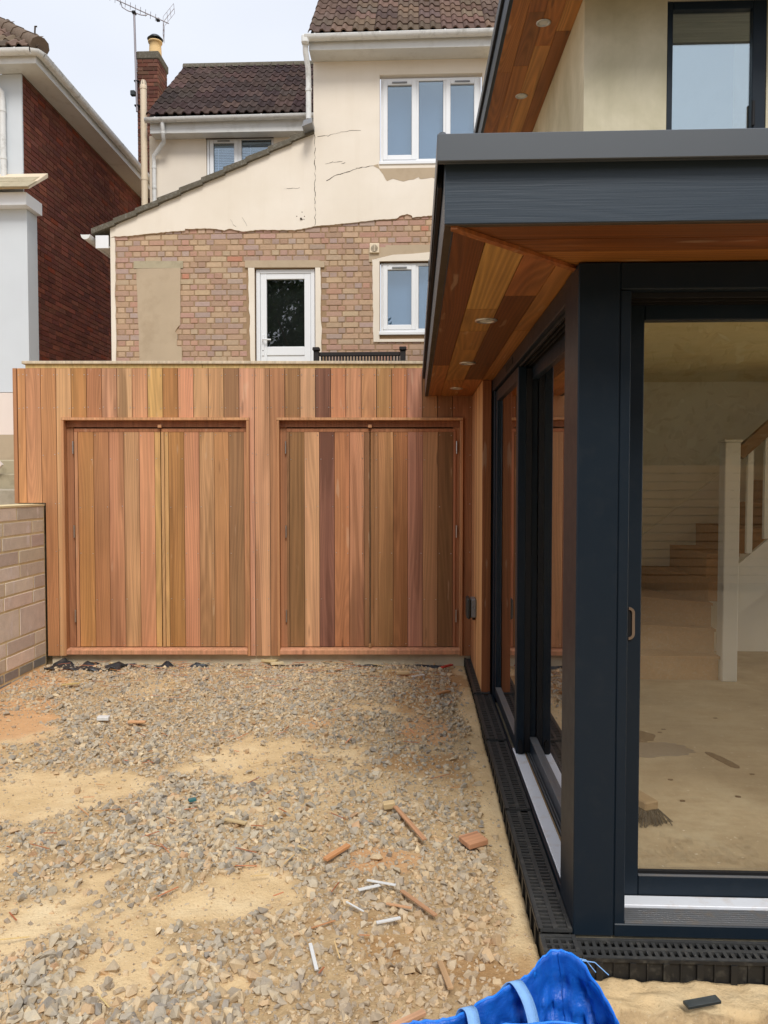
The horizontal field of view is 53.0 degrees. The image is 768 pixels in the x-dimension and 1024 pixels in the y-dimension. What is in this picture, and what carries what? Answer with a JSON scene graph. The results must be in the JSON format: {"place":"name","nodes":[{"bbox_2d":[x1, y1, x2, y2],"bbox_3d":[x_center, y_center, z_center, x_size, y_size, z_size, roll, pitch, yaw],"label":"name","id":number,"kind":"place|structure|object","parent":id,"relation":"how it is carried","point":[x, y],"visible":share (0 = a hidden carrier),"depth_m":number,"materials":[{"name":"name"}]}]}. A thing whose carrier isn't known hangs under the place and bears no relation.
{"place":"outdoors","nodes":[
{"label":"outdoors","id":0,"kind":"place"},
{"bbox_2d":[0,435,13,459],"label":"bank","id":1,"kind":"structure","parent":0,"point":[6,447],"depth_m":8.40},
{"bbox_2d":[0,474,13,488],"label":"garden step","id":2,"kind":"object","parent":1,"relation":"on","point":[6,481],"visible":0.04,"depth_m":7.40,"materials":[{"name":"concrete"}]},
{"bbox_2d":[0,460,13,473],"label":"garden step","id":3,"kind":"object","parent":1,"relation":"on","point":[7,467],"depth_m":7.90,"materials":[{"name":"stone"}]},
{"bbox_2d":[0,489,30,504],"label":"garden step","id":4,"kind":"object","parent":1,"relation":"on","point":[7,496],"depth_m":6.89,"materials":[{"name":"concrete"}]},
{"bbox_2d":[0,17,149,434],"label":"neighbour house","id":5,"kind":"structure","parent":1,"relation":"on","point":[70,169],"depth_m":11.34,"materials":[{"name":"red brick"}]},
{"bbox_2d":[0,0,481,331],"label":"sky","id":6,"kind":"structure","parent":0,"point":[91,42],"materials":[{"name":"white"}]},
{"bbox_2d":[81,0,498,360],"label":"cream house","id":7,"kind":"structure","parent":0,"point":[244,234],"depth_m":10.42,"materials":[{"name":"paint"}]},
{"bbox_2d":[136,34,167,202],"bbox_3d":[-4.617,-5.384,15.506,0.465,8.200,0.615,0,2,2],"label":"chimney stack","id":8,"kind":"object","parent":7,"relation":"on","point":[152,69],"visible":0.22,"depth_m":15.12,"materials":[{"name":"red brick"}]},
{"bbox_2d":[117,0,174,111],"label":"tv aerial","id":9,"kind":"object","parent":8,"relation":"attached to","point":[133,93],"visible":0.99,"depth_m":15.04,"materials":[{"name":"metal"}]},
{"bbox_2d":[136,268,181,360],"bbox_3d":[-3.066,-2.264,10.531,0.618,2.105,0.031,0,2,2],"label":"blocked doorway","id":10,"kind":"structure","parent":7,"relation":"in","point":[158,289],"depth_m":10.50,"materials":[{"name":"beige paint"}]},
{"bbox_2d":[207,138,273,174],"bbox_3d":[-2.336,-5.537,12.610,1.095,1.155,0.194,0,2,2],"label":"window","id":11,"kind":"structure","parent":7,"relation":"in","point":[221,153],"depth_m":12.57,"materials":[{"name":"white plastic"}]},
{"bbox_2d":[256,269,314,360],"bbox_3d":[-1.339,-2.259,10.528,0.802,2.075,0.200,0,2,2],"label":"door","id":12,"kind":"structure","parent":7,"relation":"in","point":[285,298],"depth_m":10.51,"materials":[{"name":"white plastic"}]},
{"bbox_2d":[379,263,427,334],"bbox_3d":[0.626,-2.886,10.441,1.375,0.987,0.240,0,2,2],"label":"window","id":13,"kind":"structure","parent":7,"relation":"in","point":[404,286],"depth_m":10.54,"materials":[{"name":"white plastic"}]},
{"bbox_2d":[379,77,480,164],"bbox_3d":[0.626,-5.236,10.356,1.375,1.172,0.240,0,2,2],"label":"window","id":14,"kind":"structure","parent":7,"relation":"in","point":[413,110],"depth_m":10.44,"materials":[{"name":"white plastic"}]},
{"bbox_2d":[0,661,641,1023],"bbox_3d":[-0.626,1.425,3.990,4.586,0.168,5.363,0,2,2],"label":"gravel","id":15,"kind":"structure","parent":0,"point":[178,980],"depth_m":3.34,"materials":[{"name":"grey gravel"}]},
{"bbox_2d":[62,682,79,685],"bbox_3d":[-2.343,1.286,5.759,0.125,0.010,0.020,-1,2,-26],"label":"wood stick","id":16,"kind":"object","parent":15,"relation":"on","point":[70,683],"visible":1,"depth_m":5.75,"materials":[{"name":"brown wood"}]},
{"bbox_2d":[44,658,126,671],"bbox_3d":[-2.455,1.274,6.343,0.639,0.085,0.264,0,2,2],"label":"plastic membrane","id":17,"kind":"object","parent":15,"relation":"on","point":[59,664],"visible":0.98,"depth_m":6.33,"materials":[{"name":"plastic"}]},
{"bbox_2d":[188,797,196,801],"bbox_3d":[-0.937,1.407,3.764,0.036,0.012,0.026,-2,3,-31],"label":"plastic scrap","id":18,"kind":"object","parent":15,"relation":"on","point":[193,799],"visible":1,"depth_m":3.76,"materials":[{"name":"teal plastic"}]},
{"bbox_2d":[0,660,456,1007],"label":"wood splinters","id":19,"kind":"object","parent":15,"relation":"on","point":[108,1006],"visible":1,"depth_m":4.55,"materials":[{"name":"wood"}]},
{"bbox_2d":[224,817,246,824],"bbox_3d":[-0.682,1.423,3.543,0.114,0.010,0.020,1,3,22],"label":"wood stick","id":20,"kind":"object","parent":15,"relation":"on","point":[232,820],"visible":1,"depth_m":3.54,"materials":[{"name":"brown wood"}]},
{"bbox_2d":[309,943,317,970],"bbox_3d":[-0.234,1.474,2.554,0.012,0.008,0.142,-1,2,-14],"label":"plastic strip","id":21,"kind":"object","parent":15,"relation":"on","point":[313,956],"visible":1,"depth_m":2.55,"materials":[{"name":"white plastic"}]},
{"bbox_2d":[231,664,441,667],"bbox_3d":[-0.389,1.294,6.490,1.818,0.037,0.114,0,2,2],"label":"plastic membrane","id":22,"kind":"object","parent":15,"relation":"on","point":[432,666],"visible":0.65,"depth_m":6.46,"materials":[{"name":"black plastic"}]},
{"bbox_2d":[346,901,363,911],"bbox_3d":[-0.107,1.452,2.835,0.092,0.004,0.006,3,3,43],"label":"plastic strip","id":23,"kind":"object","parent":15,"relation":"on","point":[349,903],"visible":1,"depth_m":2.83,"materials":[{"name":"white plastic"}]},
{"bbox_2d":[358,884,380,890],"bbox_3d":[-0.057,1.444,2.960,0.091,0.004,0.016,0,2,-26],"label":"plastic strip","id":24,"kind":"object","parent":15,"relation":"on","point":[369,887],"visible":1,"depth_m":2.96,"materials":[{"name":"white plastic"}]},
{"bbox_2d":[366,879,395,885],"bbox_3d":[-0.011,1.446,3.005,0.118,0.004,0.013,2,2,16],"label":"plastic strip","id":25,"kind":"object","parent":15,"relation":"on","point":[380,882],"visible":1,"depth_m":3.00,"materials":[{"name":"white plastic"}]},
{"bbox_2d":[376,916,400,923],"bbox_3d":[0.016,1.459,2.752,0.093,0.007,0.012,1,1,-23],"label":"plastic strip","id":26,"kind":"object","parent":15,"relation":"on","point":[388,920],"visible":1,"depth_m":2.75,"materials":[{"name":"white plastic"}]},
{"bbox_2d":[390,1009,425,1023],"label":"wood stick","id":27,"kind":"object","parent":15,"relation":"on","point":[417,1015],"visible":0.93,"depth_m":2.24,"materials":[{"name":"brown wood"}]},
{"bbox_2d":[437,960,452,989],"bbox_3d":[0.193,1.464,2.436,0.018,0.008,0.138,0,1,-10],"label":"wood stick","id":28,"kind":"object","parent":15,"relation":"on","point":[446,977],"visible":1,"depth_m":2.43,"materials":[{"name":"brown wood"}]},
{"bbox_2d":[440,664,452,667],"bbox_3d":[0.522,1.276,6.384,0.030,0.012,0.135,2,3,44],"label":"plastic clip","id":29,"kind":"object","parent":15,"relation":"on","point":[447,665],"visible":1,"depth_m":6.38,"materials":[{"name":"red plastic"}]},
{"bbox_2d":[459,831,487,849],"bbox_3d":[0.390,1.433,3.363,0.096,0.026,0.092,-4,3,-25],"label":"wood offcut","id":30,"kind":"object","parent":15,"relation":"on","point":[473,840],"visible":1,"depth_m":3.34,"materials":[{"name":"brown wood"}]},
{"bbox_2d":[401,949,619,1023],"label":"tote bag","id":31,"kind":"object","parent":15,"relation":"on","point":[556,986],"visible":1,"depth_m":2.06,"materials":[{"name":"blue plastic"}]},
{"bbox_2d":[0,657,767,1023],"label":"ground","id":32,"kind":"structure","parent":0,"point":[644,1003],"depth_m":3.09,"materials":[{"name":"beige sand"}]},
{"bbox_2d":[0,504,45,688],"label":"block wall","id":33,"kind":"structure","parent":32,"relation":"on","point":[22,608],"depth_m":6.06,"materials":[{"name":"brick"}]},
{"bbox_2d":[97,715,109,720],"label":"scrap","id":34,"kind":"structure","parent":32,"relation":"on","point":[103,717],"depth_m":4.94,"materials":[{"name":"white plastic"}]},
{"bbox_2d":[127,720,145,722],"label":"wood stick","id":35,"kind":"object","parent":32,"relation":"on","point":[136,721],"visible":1,"depth_m":4.90,"materials":[{"name":"brown wood"}]},
{"bbox_2d":[122,661,208,668],"bbox_3d":[-1.821,1.283,6.399,0.729,0.073,0.141,0,2,2],"label":"plastic membrane","id":36,"kind":"object","parent":32,"relation":"on","point":[167,664],"visible":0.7,"depth_m":6.38,"materials":[{"name":"black plastic"}]},
{"bbox_2d":[12,361,471,665],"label":"timber store","id":37,"kind":"structure","parent":32,"relation":"on","point":[248,542],"depth_m":6.46,"materials":[{"name":"brown wood"}]},
{"bbox_2d":[72,429,162,646],"bbox_3d":[-2.240,0.219,6.500,0.733,1.837,0.080,0,2,0],"label":"door","id":38,"kind":"structure","parent":37,"relation":"in","point":[116,544],"depth_m":6.48,"materials":[{"name":"brown wood"}]},
{"bbox_2d":[161,429,247,646],"bbox_3d":[-1.509,0.219,6.487,0.719,1.837,0.026,0,2,0],"label":"door","id":39,"kind":"structure","parent":37,"relation":"in","point":[208,470],"depth_m":6.48,"materials":[{"name":"brown wood"}]},
{"bbox_2d":[31,428,452,656],"bbox_3d":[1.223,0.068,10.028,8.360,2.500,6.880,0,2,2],"label":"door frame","id":40,"kind":"structure","parent":37,"relation":"attached to","point":[209,428],"depth_m":6.67,"materials":[{"name":"wood"}]},
{"bbox_2d":[312,346,405,360],"bbox_3d":[-0.321,-1.623,9.527,1.190,0.914,0.618,0,2,2],"label":"railing","id":41,"kind":"object","parent":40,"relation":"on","point":[401,354],"visible":0.31,"depth_m":9.76,"materials":[{"name":"black metal"}]},
{"bbox_2d":[285,429,369,646],"bbox_3d":[-0.473,0.219,6.500,0.708,1.837,0.080,0,2,0],"label":"door","id":42,"kind":"structure","parent":37,"relation":"in","point":[314,535],"depth_m":6.48,"materials":[{"name":"brown wood"}]},
{"bbox_2d":[370,429,456,646],"bbox_3d":[0.249,0.219,6.500,0.728,1.837,0.080,0,2,0],"label":"door","id":43,"kind":"structure","parent":37,"relation":"in","point":[408,522],"depth_m":6.48,"materials":[{"name":"brown wood"}]},
{"bbox_2d":[261,659,277,662],"bbox_3d":[-0.966,1.256,6.514,0.136,0.024,0.060,2,3,19],"label":"wood block","id":44,"kind":"object","parent":32,"relation":"on","point":[269,660],"depth_m":6.50,"materials":[{"name":"brown wood"}]},
{"bbox_2d":[270,661,283,664],"bbox_3d":[-0.894,1.264,6.441,0.108,0.018,0.035,-1,2,-20],"label":"wood block","id":45,"kind":"object","parent":32,"relation":"on","point":[276,663],"depth_m":6.43,"materials":[{"name":"brown wood"}]},
{"bbox_2d":[323,843,349,861],"bbox_3d":[-0.199,1.439,3.258,0.024,0.014,0.156,1,3,36],"label":"wood stick","id":46,"kind":"object","parent":32,"relation":"on","point":[336,852],"visible":1,"depth_m":3.25,"materials":[{"name":"brown wood"}]},
{"bbox_2d":[383,800,394,809],"bbox_3d":[0.024,1.403,3.690,0.057,0.030,0.040,-6,3,-8],"label":"wood block","id":47,"kind":"object","parent":32,"relation":"on","point":[388,804],"depth_m":3.67,"materials":[{"name":"brown wood"}]},
{"bbox_2d":[386,902,411,908],"bbox_3d":[0.055,1.462,2.859,0.096,0.006,0.010,4,3,11],"label":"wood stick","id":48,"kind":"object","parent":32,"relation":"on","point":[399,905],"visible":1,"depth_m":2.86,"materials":[{"name":"brown wood"}]},
{"bbox_2d":[396,671,409,674],"bbox_3d":[0.151,1.284,6.157,0.102,0.022,0.045,3,2,-9],"label":"wood block","id":49,"kind":"object","parent":32,"relation":"on","point":[403,672],"depth_m":6.14,"materials":[{"name":"brown wood"}]},
{"bbox_2d":[393,805,426,840],"bbox_3d":[0.115,1.415,3.514,0.023,0.009,0.334,-1,5,-22],"label":"wood stick","id":50,"kind":"object","parent":32,"relation":"on","point":[410,823],"visible":1,"depth_m":3.49,"materials":[{"name":"brown wood"}]},
{"bbox_2d":[400,889,436,916],"bbox_3d":[0.127,1.459,2.875,0.016,0.007,0.207,-2,3,-36],"label":"wood stick","id":51,"kind":"object","parent":32,"relation":"on","point":[419,903],"visible":1,"depth_m":2.87,"materials":[{"name":"brown wood"}]},
{"bbox_2d":[436,690,450,694],"bbox_3d":[0.429,1.301,5.553,0.124,0.014,0.030,0,2,-44],"label":"wood stick","id":52,"kind":"object","parent":32,"relation":"on","point":[443,692],"visible":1,"depth_m":5.54,"materials":[{"name":"brown wood"}]},
{"bbox_2d":[464,658,489,698],"bbox_3d":[0.713,1.333,5.988,0.118,0.160,1.121,0,2,2],"label":"drain channel","id":53,"kind":"object","parent":32,"relation":"on","point":[472,677],"visible":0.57,"depth_m":5.87,"materials":[{"name":"plastic"}]},
{"bbox_2d":[474,694,505,752],"bbox_3d":[0.671,1.381,4.953,0.118,0.160,0.945,0,2,2],"label":"drain channel","id":54,"kind":"object","parent":32,"relation":"on","point":[491,728],"visible":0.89,"depth_m":4.85,"materials":[{"name":"plastic"}]},
{"bbox_2d":[486,740,530,827],"bbox_3d":[0.634,1.425,4.011,0.118,0.160,0.934,0,2,2],"label":"drain channel","id":55,"kind":"object","parent":32,"relation":"on","point":[510,791],"visible":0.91,"depth_m":3.90,"materials":[{"name":"plastic"}]},
{"bbox_2d":[505,810,571,956],"bbox_3d":[0.596,1.469,3.072,0.118,0.160,0.940,0,2,2],"label":"drain channel","id":56,"kind":"object","parent":32,"relation":"on","point":[546,912],"visible":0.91,"depth_m":2.94,"materials":[{"name":"plastic"}]},
{"bbox_2d":[539,934,581,958],"bbox_3d":[0.581,1.507,2.543,0.119,0.164,0.113,0,2,2],"label":"drain corner","id":57,"kind":"object","parent":32,"relation":"on","point":[562,941],"visible":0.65,"depth_m":2.55,"materials":[{"name":"plastic"}]},
{"bbox_2d":[422,0,767,948],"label":"house extension","id":58,"kind":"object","parent":32,"relation":"on","point":[600,190],"visible":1,"depth_m":2.70,"materials":[{"name":"metal"}]},
{"bbox_2d":[465,595,475,619],"bbox_3d":[0.674,0.743,5.968,0.074,0.173,0.170,0,2,2],"label":"outdoor socket","id":59,"kind":"object","parent":58,"relation":"attached to","point":[470,612],"visible":1,"depth_m":5.89,"materials":[{"name":"grey plastic"}]},
{"bbox_2d":[494,366,531,753],"bbox_3d":[0.784,0.250,4.752,0.076,2.113,1.160,0,2,2],"label":"sliding door","id":60,"kind":"structure","parent":58,"relation":"in","point":[513,497],"depth_m":4.44,"materials":[{"name":"black glass"}]},
{"bbox_2d":[530,335,564,822],"bbox_3d":[0.796,0.290,3.545,0.046,2.105,1.458,0,2,2],"label":"sliding door","id":61,"kind":"structure","parent":58,"relation":"in","point":[548,374],"depth_m":3.75,"materials":[{"name":"black glass"}]},
{"bbox_2d":[625,304,767,897],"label":"sliding door","id":62,"kind":"structure","parent":58,"relation":"in","point":[662,882],"depth_m":2.72,"materials":[{"name":"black glass"}]},
{"bbox_2d":[644,322,767,381],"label":"ceiling","id":63,"kind":"structure","parent":58,"relation":"attached to","point":[708,352],"depth_m":5.25,"materials":[{"name":"beige paint"}]},
{"bbox_2d":[666,0,766,129],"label":"window","id":64,"kind":"structure","parent":58,"relation":"in","point":[700,78],"depth_m":5.39,"materials":[{"name":"black glass"}]},
{"bbox_2d":[576,937,767,984],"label":"drain channel","id":65,"kind":"object","parent":32,"relation":"on","point":[712,961],"visible":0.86,"depth_m":2.48,"materials":[{"name":"plastic"}]},
{"bbox_2d":[683,995,720,1009],"bbox_3d":[0.960,1.479,2.324,0.110,0.010,0.030,-3,3,-11],"label":"plastic strip","id":66,"kind":"object","parent":32,"relation":"on","point":[700,1002],"visible":1,"depth_m":2.32,"materials":[{"name":"grey plastic"}]},
{"bbox_2d":[638,651,767,870],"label":"floor","id":67,"kind":"structure","parent":0,"point":[703,763],"depth_m":4.00,"materials":[{"name":"concrete"}]},
{"bbox_2d":[638,790,672,827],"bbox_3d":[1.095,1.073,3.541,0.204,0.554,0.517,-1,2,-20],"label":"broom","id":68,"kind":"object","parent":67,"relation":"on","point":[650,812],"visible":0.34,"depth_m":3.36,"materials":[{"name":"brown wood"}]},
{"bbox_2d":[640,420,767,681],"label":"staircase","id":69,"kind":"structure","parent":67,"relation":"on","point":[684,588],"depth_m":5.96,"materials":[{"name":"brown wood"}]},
{"bbox_2d":[642,381,767,650],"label":"interior wall","id":70,"kind":"structure","parent":67,"relation":"on","point":[687,426],"depth_m":6.78,"materials":[{"name":"paint"}]}
]}

